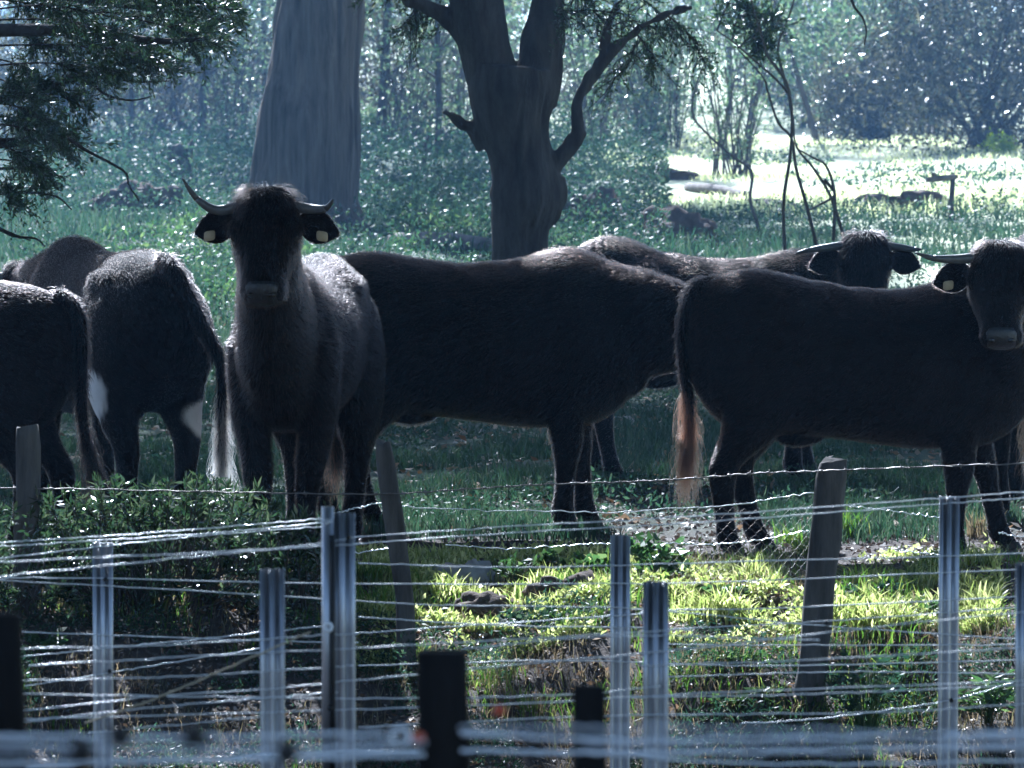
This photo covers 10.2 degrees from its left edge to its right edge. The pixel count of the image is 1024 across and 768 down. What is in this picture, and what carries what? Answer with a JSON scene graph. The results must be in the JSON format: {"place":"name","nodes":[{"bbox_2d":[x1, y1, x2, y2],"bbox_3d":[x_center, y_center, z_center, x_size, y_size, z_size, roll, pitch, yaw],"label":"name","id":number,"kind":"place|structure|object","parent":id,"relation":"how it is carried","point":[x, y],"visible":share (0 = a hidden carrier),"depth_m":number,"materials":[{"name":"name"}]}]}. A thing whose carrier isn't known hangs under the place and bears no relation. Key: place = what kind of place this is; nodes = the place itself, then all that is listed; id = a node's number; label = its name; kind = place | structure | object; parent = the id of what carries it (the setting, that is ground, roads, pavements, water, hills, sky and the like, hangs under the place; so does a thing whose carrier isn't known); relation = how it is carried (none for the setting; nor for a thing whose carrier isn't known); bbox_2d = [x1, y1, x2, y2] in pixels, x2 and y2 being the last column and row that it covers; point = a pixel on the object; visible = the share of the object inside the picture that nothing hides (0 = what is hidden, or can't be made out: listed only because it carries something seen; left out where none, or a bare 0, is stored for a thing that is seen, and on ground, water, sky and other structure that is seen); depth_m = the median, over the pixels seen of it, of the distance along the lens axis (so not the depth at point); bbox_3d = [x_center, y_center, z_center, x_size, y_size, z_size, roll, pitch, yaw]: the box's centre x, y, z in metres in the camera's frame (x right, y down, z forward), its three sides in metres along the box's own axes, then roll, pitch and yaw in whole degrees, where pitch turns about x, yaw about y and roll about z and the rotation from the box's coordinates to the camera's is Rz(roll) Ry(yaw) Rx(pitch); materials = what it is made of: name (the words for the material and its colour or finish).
{"place":"outdoors","nodes":[
{"label":"outdoors","id":0,"kind":"place"},
{"bbox_2d":[0,538,1014,767],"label":"dry bank grass","id":1,"kind":"structure","parent":0,"point":[498,678],"depth_m":23.42,"materials":[{"name":"plant"}]},
{"bbox_2d":[0,5,1023,767],"bbox_3d":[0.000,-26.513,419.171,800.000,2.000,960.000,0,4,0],"label":"ground","id":2,"kind":"structure","parent":0,"point":[570,649],"depth_m":23.80,"materials":[{"name":"plant"}]},
{"bbox_2d":[0,500,65,620],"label":"shrub","id":3,"kind":"object","parent":2,"relation":"on","point":[10,594],"visible":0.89,"depth_m":23.99,"materials":[{"name":"green plant"}]},
{"bbox_2d":[22,627,68,652],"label":"leafy weed","id":4,"kind":"object","parent":2,"relation":"on","point":[56,641],"visible":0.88,"depth_m":23.71,"materials":[{"name":"green plant"}]},
{"bbox_2d":[0,280,121,560],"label":"cow","id":5,"kind":"object","parent":2,"relation":"on","point":[45,348],"visible":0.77,"depth_m":25.86},
{"bbox_2d":[0,0,229,153],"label":"shrub","id":6,"kind":"object","parent":2,"relation":"on","point":[7,52],"visible":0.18,"depth_m":96.67,"materials":[{"name":"green plant"}]},
{"bbox_2d":[0,232,240,534],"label":"cow","id":7,"kind":"object","parent":2,"relation":"on","point":[157,347],"visible":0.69,"depth_m":26.74},
{"bbox_2d":[0,0,254,246],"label":"overhanging tree","id":8,"kind":"object","parent":2,"relation":"on","point":[32,94],"visible":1,"depth_m":30.58,"materials":[{"name":"green plant"}]},
{"bbox_2d":[31,0,224,147],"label":"forest tree","id":9,"kind":"object","parent":2,"relation":"on","point":[131,94],"visible":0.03,"depth_m":99.92,"materials":[{"name":"green plant"}]},
{"bbox_2d":[88,180,182,215],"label":"boulder","id":10,"kind":"object","parent":2,"relation":"on","point":[171,193],"visible":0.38,"depth_m":67.58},
{"bbox_2d":[89,13,199,148],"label":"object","id":11,"kind":"object","parent":2,"relation":"on","point":[147,114],"visible":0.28,"depth_m":101.70,"materials":[{"name":"green plant"}]},
{"bbox_2d":[16,0,273,137],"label":"shrub","id":12,"kind":"object","parent":2,"relation":"on","point":[176,94],"visible":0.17,"depth_m":109.15,"materials":[{"name":"green plant"}]},
{"bbox_2d":[26,469,285,619],"bbox_3d":[-1.519,0.712,24.409,1.149,0.746,0.798,0,4,0],"label":"shrub","id":13,"kind":"object","parent":2,"relation":"on","point":[190,508],"visible":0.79,"depth_m":24.23,"materials":[{"name":"green plant"}]},
{"bbox_2d":[166,139,193,189],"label":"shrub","id":14,"kind":"object","parent":2,"relation":"on","point":[179,152],"visible":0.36,"depth_m":81.24,"materials":[{"name":"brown plant"}]},
{"bbox_2d":[135,0,271,138],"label":"forest tree","id":15,"kind":"object","parent":2,"relation":"on","point":[203,104],"visible":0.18,"depth_m":105.85,"materials":[{"name":"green plant"}]},
{"bbox_2d":[156,0,275,127],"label":"shrub","id":16,"kind":"object","parent":2,"relation":"on","point":[268,17],"visible":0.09,"depth_m":115.70,"materials":[{"name":"green plant"}]},
{"bbox_2d":[179,0,274,142],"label":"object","id":17,"kind":"object","parent":2,"relation":"on","point":[226,104],"visible":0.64,"depth_m":104.18,"materials":[{"name":"green plant"}]},
{"bbox_2d":[217,0,275,100],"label":"forest tree","id":18,"kind":"object","parent":2,"relation":"on","point":[266,10],"visible":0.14,"depth_m":111.89,"materials":[{"name":"green plant"}]},
{"bbox_2d":[234,500,321,617],"bbox_3d":[-0.987,0.757,24.455,0.438,0.522,0.764,0,4,0],"label":"shrub","id":19,"kind":"object","parent":2,"relation":"on","point":[299,572],"visible":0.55,"depth_m":24.30,"materials":[{"name":"green plant"}]},
{"bbox_2d":[181,178,386,561],"bbox_3d":[-0.959,-0.065,25.764,0.675,1.790,2.250,1,4,8],"label":"cow","id":20,"kind":"object","parent":2,"relation":"on","point":[305,365],"visible":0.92,"depth_m":25.35},
{"bbox_2d":[0,200,617,310],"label":"leafy weeds","id":21,"kind":"object","parent":2,"relation":"on","point":[200,241],"visible":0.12,"depth_m":56.92,"materials":[{"name":"green plant"}]},
{"bbox_2d":[250,0,377,234],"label":"tree","id":22,"kind":"object","parent":2,"relation":"on","point":[308,134],"visible":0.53,"depth_m":62.51,"materials":[{"name":"grey plant"}]},
{"bbox_2d":[13,80,672,327],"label":"forest weeds","id":23,"kind":"object","parent":2,"relation":"on","point":[406,179],"visible":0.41,"depth_m":74.96,"materials":[{"name":"green plant"}]},
{"bbox_2d":[355,577,395,606],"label":"grass tuft","id":24,"kind":"object","parent":2,"relation":"on","point":[382,597],"visible":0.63,"depth_m":24.48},
{"bbox_2d":[360,95,392,146],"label":"shrub","id":25,"kind":"object","parent":2,"relation":"on","point":[370,119],"visible":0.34,"depth_m":104.22,"materials":[{"name":"green plant"}]},
{"bbox_2d":[355,554,409,585],"bbox_3d":[-0.593,0.801,25.022,0.312,0.141,0.257,0,4,0],"label":"grass tuft","id":26,"kind":"object","parent":2,"relation":"on","point":[369,571],"visible":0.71,"depth_m":25.00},
{"bbox_2d":[269,0,522,135],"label":"shrub","id":27,"kind":"object","parent":2,"relation":"on","point":[368,83],"visible":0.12,"depth_m":109.88,"materials":[{"name":"green plant"}]},
{"bbox_2d":[362,0,444,143],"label":"forest tree","id":28,"kind":"object","parent":2,"relation":"on","point":[384,72],"visible":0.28,"depth_m":103.83,"materials":[{"name":"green plant"}]},
{"bbox_2d":[360,0,447,96],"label":"forest tree","id":29,"kind":"object","parent":2,"relation":"on","point":[382,24],"visible":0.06,"depth_m":117.25,"materials":[{"name":"green plant"}]},
{"bbox_2d":[359,0,454,149],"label":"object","id":30,"kind":"object","parent":2,"relation":"on","point":[411,111],"visible":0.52,"depth_m":103.03,"materials":[{"name":"green plant"}]},
{"bbox_2d":[387,232,491,250],"bbox_3d":[-0.701,-1.409,57.084,0.180,0.208,1.550,-3,5,-39],"label":"fallen log","id":31,"kind":"object","parent":2,"relation":"on","point":[469,239],"visible":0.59,"depth_m":56.86,"materials":[{"name":"grey plant"}]},
{"bbox_2d":[363,0,523,153],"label":"forest tree","id":32,"kind":"object","parent":2,"relation":"on","point":[437,60],"visible":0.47,"depth_m":97.92,"materials":[{"name":"green plant"}]},
{"bbox_2d":[386,0,511,140],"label":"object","id":33,"kind":"object","parent":2,"relation":"on","point":[463,113],"visible":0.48,"depth_m":103.38,"materials":[{"name":"green plant"}]},
{"bbox_2d":[433,558,494,585],"bbox_3d":[-0.185,0.846,25.320,0.248,0.156,0.260,3,5,41],"label":"stone","id":34,"kind":"object","parent":2,"relation":"on","point":[474,573],"visible":0.6,"depth_m":25.25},
{"bbox_2d":[449,591,517,621],"bbox_3d":[-0.114,0.960,24.606,0.336,0.147,0.288,0,4,0],"label":"earth clod","id":35,"kind":"object","parent":2,"relation":"on","point":[475,598],"visible":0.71,"depth_m":24.54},
{"bbox_2d":[282,244,686,533],"bbox_3d":[0.120,0.036,27.252,2.355,1.352,0.728,0,4,0],"label":"cow","id":36,"kind":"object","parent":2,"relation":"on","point":[567,346],"visible":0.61,"depth_m":26.99},
{"bbox_2d":[355,534,645,632],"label":"sunny turf","id":37,"kind":"structure","parent":2,"relation":"on","point":[440,560],"depth_m":25.00,"materials":[{"name":"plant"}]},
{"bbox_2d":[0,613,1023,767],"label":"wooden fence","id":38,"kind":"object","parent":2,"relation":"on","point":[441,736],"visible":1,"depth_m":6.24,"materials":[{"name":"grey wood"}]},
{"bbox_2d":[0,506,1023,767],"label":"steel post fence","id":39,"kind":"object","parent":2,"relation":"on","point":[338,698],"visible":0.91,"depth_m":12.67,"materials":[{"name":"metal"}]},
{"bbox_2d":[0,491,1023,767],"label":"steel post fence","id":40,"kind":"object","parent":2,"relation":"on","point":[618,607],"visible":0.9,"depth_m":15.68,"materials":[{"name":"metal"}]},
{"bbox_2d":[0,424,1023,707],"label":"barbed wire fence","id":41,"kind":"object","parent":2,"relation":"on","point":[826,528],"visible":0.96,"depth_m":23.65,"materials":[{"name":"brown wood"}]},
{"bbox_2d":[0,0,1023,111],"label":"wood","id":42,"kind":"object","parent":2,"relation":"on","point":[516,58],"visible":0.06,"depth_m":140.01,"materials":[{"name":"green plant"}]},
{"bbox_2d":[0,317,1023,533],"bbox_3d":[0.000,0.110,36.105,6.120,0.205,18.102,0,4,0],"label":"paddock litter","id":43,"kind":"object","parent":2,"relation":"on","point":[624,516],"visible":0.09,"depth_m":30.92,"materials":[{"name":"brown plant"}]},
{"bbox_2d":[0,365,1023,528],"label":"paddock weeds","id":44,"kind":"object","parent":2,"relation":"on","point":[815,450],"visible":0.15,"depth_m":29.79,"materials":[{"name":"green plant"}]},
{"bbox_2d":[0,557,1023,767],"bbox_3d":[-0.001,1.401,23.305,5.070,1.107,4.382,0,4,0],"label":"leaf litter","id":45,"kind":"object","parent":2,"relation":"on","point":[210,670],"visible":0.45,"depth_m":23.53,"materials":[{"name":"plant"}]},
{"bbox_2d":[0,480,1023,573],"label":"trodden litter","id":46,"kind":"object","parent":2,"relation":"on","point":[680,528],"visible":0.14,"depth_m":26.99,"materials":[{"name":"brown plant"}]},
{"bbox_2d":[443,0,583,55],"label":"forest tree","id":47,"kind":"object","parent":2,"relation":"on","point":[514,11],"visible":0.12,"depth_m":125.06,"materials":[{"name":"green plant"}]},
{"bbox_2d":[492,550,538,586],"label":"leafy weed","id":48,"kind":"object","parent":2,"relation":"on","point":[518,572],"visible":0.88,"depth_m":25.01,"materials":[{"name":"green plant"}]},
{"bbox_2d":[17,562,1014,767],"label":"bank weeds","id":49,"kind":"object","parent":2,"relation":"on","point":[507,744],"visible":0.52,"depth_m":23.41,"materials":[{"name":"green plant"}]},
{"bbox_2d":[496,598,562,630],"bbox_3d":[0.077,0.977,24.121,0.291,0.134,0.285,0,4,0],"label":"leafy weed","id":50,"kind":"object","parent":2,"relation":"on","point":[518,617],"visible":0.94,"depth_m":24.11,"materials":[{"name":"green plant"}]},
{"bbox_2d":[347,0,720,261],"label":"forked tree","id":51,"kind":"object","parent":2,"relation":"on","point":[513,102],"visible":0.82,"depth_m":37.83,"materials":[{"name":"brown plant"}]},
{"bbox_2d":[521,570,595,599],"bbox_3d":[0.254,0.897,24.596,0.335,0.171,0.348,-2,5,-32],"label":"earth clod","id":52,"kind":"object","parent":2,"relation":"on","point":[580,576],"visible":0.36,"depth_m":24.56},
{"bbox_2d":[533,542,583,571],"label":"leafy weed","id":53,"kind":"object","parent":2,"relation":"on","point":[549,558],"visible":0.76,"depth_m":25.28,"materials":[{"name":"green plant"}]},
{"bbox_2d":[523,0,638,152],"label":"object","id":54,"kind":"object","parent":2,"relation":"on","point":[604,118],"visible":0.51,"depth_m":95.88,"materials":[{"name":"green plant"}]},
{"bbox_2d":[507,0,661,117],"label":"forest tree","id":55,"kind":"object","parent":2,"relation":"on","point":[565,23],"visible":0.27,"depth_m":107.71,"materials":[{"name":"green plant"}]},
{"bbox_2d":[571,546,609,573],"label":"leafy weed","id":56,"kind":"object","parent":2,"relation":"on","point":[597,559],"visible":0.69,"depth_m":25.20,"materials":[{"name":"green plant"}]},
{"bbox_2d":[559,186,629,223],"bbox_3d":[0.856,-1.911,64.915,0.993,0.684,0.930,0,4,0],"label":"boulder","id":57,"kind":"object","parent":2,"relation":"on","point":[610,191],"visible":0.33,"depth_m":64.79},
{"bbox_2d":[512,8,697,140],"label":"shrub","id":58,"kind":"object","parent":2,"relation":"on","point":[569,84],"visible":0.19,"depth_m":107.09,"materials":[{"name":"green plant"}]},
{"bbox_2d":[523,0,759,138],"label":"forest tree","id":59,"kind":"object","parent":2,"relation":"on","point":[644,12],"visible":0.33,"depth_m":102.26,"materials":[{"name":"green plant"}]},
{"bbox_2d":[572,0,735,149],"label":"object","id":60,"kind":"object","parent":2,"relation":"on","point":[678,131],"visible":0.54,"depth_m":100.08,"materials":[{"name":"green plant"}]},
{"bbox_2d":[511,0,804,135],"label":"shrub","id":61,"kind":"object","parent":2,"relation":"on","point":[664,89],"visible":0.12,"depth_m":111.41,"materials":[{"name":"green plant"}]},
{"bbox_2d":[630,531,692,578],"bbox_3d":[0.630,0.753,25.024,0.332,0.222,0.253,0,4,0],"label":"leafy weed","id":62,"kind":"object","parent":2,"relation":"on","point":[644,553],"visible":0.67,"depth_m":25.00,"materials":[{"name":"green plant"}]},
{"bbox_2d":[623,166,699,179],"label":"boulder","id":63,"kind":"object","parent":2,"relation":"on","point":[674,174],"visible":0.4,"depth_m":82.33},
{"bbox_2d":[626,205,722,245],"bbox_3d":[1.622,-1.534,58.335,1.055,0.590,1.140,-2,5,-31],"label":"boulder","id":64,"kind":"object","parent":2,"relation":"on","point":[679,217],"visible":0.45,"depth_m":58.09,"materials":[{"name":"stone"}]},
{"bbox_2d":[355,532,1005,673],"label":"sunny weeds","id":65,"kind":"object","parent":2,"relation":"on","point":[759,589],"visible":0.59,"depth_m":24.31,"materials":[{"name":"plant"}]},
{"bbox_2d":[629,0,752,117],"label":"forest tree","id":66,"kind":"object","parent":2,"relation":"on","point":[695,55],"visible":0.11,"depth_m":125.86,"materials":[{"name":"green plant"}]},
{"bbox_2d":[667,0,742,114],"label":"forest tree","id":67,"kind":"object","parent":2,"relation":"on","point":[726,48],"visible":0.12,"depth_m":131.85,"materials":[{"name":"green plant"}]},
{"bbox_2d":[684,182,748,198],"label":"fallen log","id":68,"kind":"object","parent":2,"relation":"on","point":[702,187],"visible":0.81,"depth_m":77.34,"materials":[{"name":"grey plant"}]},
{"bbox_2d":[694,582,750,597],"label":"leafy weed","id":69,"kind":"object","parent":2,"relation":"on","point":[708,589],"visible":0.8,"depth_m":24.30,"materials":[{"name":"green plant"}]},
{"bbox_2d":[691,56,759,231],"bbox_3d":[2.286,-2.410,60.574,0.784,2.119,0.035,0,4,0],"label":"bare stem","id":70,"kind":"object","parent":2,"relation":"on","point":[742,163],"visible":0.76,"depth_m":60.57,"materials":[{"name":"brown plant"}]},
{"bbox_2d":[654,0,806,177],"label":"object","id":71,"kind":"object","parent":2,"relation":"on","point":[746,143],"visible":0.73,"depth_m":87.20,"materials":[{"name":"green plant"}]},
{"bbox_2d":[708,683,755,706],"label":"leafy weed","id":72,"kind":"object","parent":2,"relation":"on","point":[713,699],"visible":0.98,"depth_m":23.00,"materials":[{"name":"green plant"}]},
{"bbox_2d":[545,228,922,482],"bbox_3d":[1.202,-0.142,29.993,1.964,1.351,0.780,1,4,15],"label":"cow","id":73,"kind":"object","parent":2,"relation":"on","point":[870,258],"visible":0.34,"depth_m":29.88},
{"bbox_2d":[708,646,771,663],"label":"leafy weed","id":74,"kind":"object","parent":2,"relation":"on","point":[731,656],"visible":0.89,"depth_m":23.32,"materials":[{"name":"green plant"}]},
{"bbox_2d":[681,0,818,123],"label":"forest tree","id":75,"kind":"object","parent":2,"relation":"on","point":[758,2],"visible":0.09,"depth_m":119.84,"materials":[{"name":"green plant"}]},
{"bbox_2d":[483,191,1023,289],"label":"clearing weeds","id":76,"kind":"object","parent":2,"relation":"on","point":[871,219],"visible":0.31,"depth_m":61.32,"materials":[{"name":"green plant"}]},
{"bbox_2d":[742,679,787,705],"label":"leafy weed","id":77,"kind":"object","parent":2,"relation":"on","point":[766,688],"visible":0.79,"depth_m":23.05,"materials":[{"name":"green plant"}]},
{"bbox_2d":[699,0,844,249],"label":"sapling","id":78,"kind":"object","parent":2,"relation":"on","point":[759,40],"visible":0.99,"depth_m":46.86,"materials":[{"name":"brown plant"}]},
{"bbox_2d":[772,517,806,546],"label":"grass tuft","id":79,"kind":"object","parent":2,"relation":"on","point":[788,538],"visible":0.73,"depth_m":26.68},
{"bbox_2d":[780,530,808,554],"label":"grass tuft","id":80,"kind":"object","parent":2,"relation":"on","point":[799,543],"visible":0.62,"depth_m":26.29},
{"bbox_2d":[686,0,903,129],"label":"shrub","id":81,"kind":"object","parent":2,"relation":"on","point":[806,123],"visible":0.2,"depth_m":119.67,"materials":[{"name":"green plant"}]},
{"bbox_2d":[587,130,1023,217],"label":"clearing grass","id":82,"kind":"structure","parent":2,"relation":"on","point":[813,193],"depth_m":81.72,"materials":[{"name":"plant"}]},
{"bbox_2d":[702,0,919,143],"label":"forest tree","id":83,"kind":"object","parent":2,"relation":"on","point":[795,64],"visible":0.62,"depth_m":103.18,"materials":[{"name":"green plant"}]},
{"bbox_2d":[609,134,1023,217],"bbox_3d":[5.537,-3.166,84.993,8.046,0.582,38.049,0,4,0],"label":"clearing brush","id":84,"kind":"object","parent":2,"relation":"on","point":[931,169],"visible":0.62,"depth_m":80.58,"materials":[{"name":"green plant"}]},
{"bbox_2d":[773,0,892,139],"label":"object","id":85,"kind":"object","parent":2,"relation":"on","point":[815,67],"visible":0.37,"depth_m":109.61,"materials":[{"name":"green plant"}]},
{"bbox_2d":[664,538,1015,647],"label":"sunny grass","id":86,"kind":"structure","parent":2,"relation":"on","point":[924,581],"depth_m":24.10,"materials":[{"name":"plant"}]},
{"bbox_2d":[668,237,1023,558],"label":"cow","id":87,"kind":"object","parent":2,"relation":"on","point":[765,359],"visible":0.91,"depth_m":26.02},
{"bbox_2d":[842,502,872,537],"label":"grass tuft","id":88,"kind":"object","parent":2,"relation":"on","point":[851,522],"visible":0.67,"depth_m":26.99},
{"bbox_2d":[840,193,888,206],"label":"boulder","id":89,"kind":"object","parent":2,"relation":"on","point":[877,196],"visible":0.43,"depth_m":69.85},
{"bbox_2d":[820,643,910,762],"bbox_3d":[1.394,1.267,22.745,0.369,0.477,0.325,0,4,0],"label":"leafy weed","id":90,"kind":"object","parent":2,"relation":"on","point":[866,723],"visible":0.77,"depth_m":22.73,"materials":[{"name":"green plant"}]},
{"bbox_2d":[779,4,961,142],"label":"shrub","id":91,"kind":"object","parent":2,"relation":"on","point":[869,132],"visible":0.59,"depth_m":106.72,"materials":[{"name":"green plant"}]},
{"bbox_2d":[840,578,903,596],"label":"leafy weed","id":92,"kind":"object","parent":2,"relation":"on","point":[881,586],"visible":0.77,"depth_m":24.19,"materials":[{"name":"green plant"}]},
{"bbox_2d":[814,0,934,124],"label":"forest tree","id":93,"kind":"object","parent":2,"relation":"on","point":[869,3],"visible":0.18,"depth_m":115.79,"materials":[{"name":"green plant"}]},
{"bbox_2d":[792,0,1023,153],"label":"shrub","id":94,"kind":"object","parent":2,"relation":"on","point":[986,107],"visible":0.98,"depth_m":100.04,"materials":[{"name":"green plant"}]},
{"bbox_2d":[808,0,1020,134],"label":"shrub","id":95,"kind":"object","parent":2,"relation":"on","point":[910,32],"visible":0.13,"depth_m":114.87,"materials":[{"name":"green plant"}]},
{"bbox_2d":[886,189,948,210],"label":"boulder","id":96,"kind":"object","parent":2,"relation":"on","point":[904,195],"visible":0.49,"depth_m":68.10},
{"bbox_2d":[901,597,938,614],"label":"leafy weed","id":97,"kind":"object","parent":2,"relation":"on","point":[930,606],"visible":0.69,"depth_m":23.98,"materials":[{"name":"green plant"}]},
{"bbox_2d":[925,172,957,219],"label":"plank stand","id":98,"kind":"object","parent":2,"relation":"on","point":[934,177],"visible":0.94,"depth_m":65.24,"materials":[{"name":"wood"}]},
{"bbox_2d":[965,507,1006,537],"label":"grass tuft","id":99,"kind":"object","parent":2,"relation":"on","point":[972,531],"visible":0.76,"depth_m":26.89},
{"bbox_2d":[958,667,1014,723],"bbox_3d":[1.914,1.249,22.955,0.330,0.221,0.274,-2,4,-28],"label":"leafy weed","id":100,"kind":"object","parent":2,"relation":"on","point":[1004,693],"visible":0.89,"depth_m":22.92,"materials":[{"name":"green plant"}]},
{"bbox_2d":[976,126,1021,155],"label":"shrub","id":101,"kind":"object","parent":2,"relation":"on","point":[1003,144],"visible":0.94,"depth_m":97.30,"materials":[{"name":"green plant"}]},
{"bbox_2d":[993,233,1023,516],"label":"cow","id":102,"kind":"object","parent":2,"relation":"on","point":[1009,448],"visible":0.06,"depth_m":27.75},
{"bbox_2d":[0,322,1023,544],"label":"paddock grass","id":103,"kind":"structure","parent":0,"point":[883,520],"depth_m":29.43,"materials":[{"name":"plant"}]},
{"bbox_2d":[0,127,1023,329],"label":"grass","id":104,"kind":"structure","parent":0,"point":[97,219],"depth_m":61.09,"materials":[{"name":"plant"}]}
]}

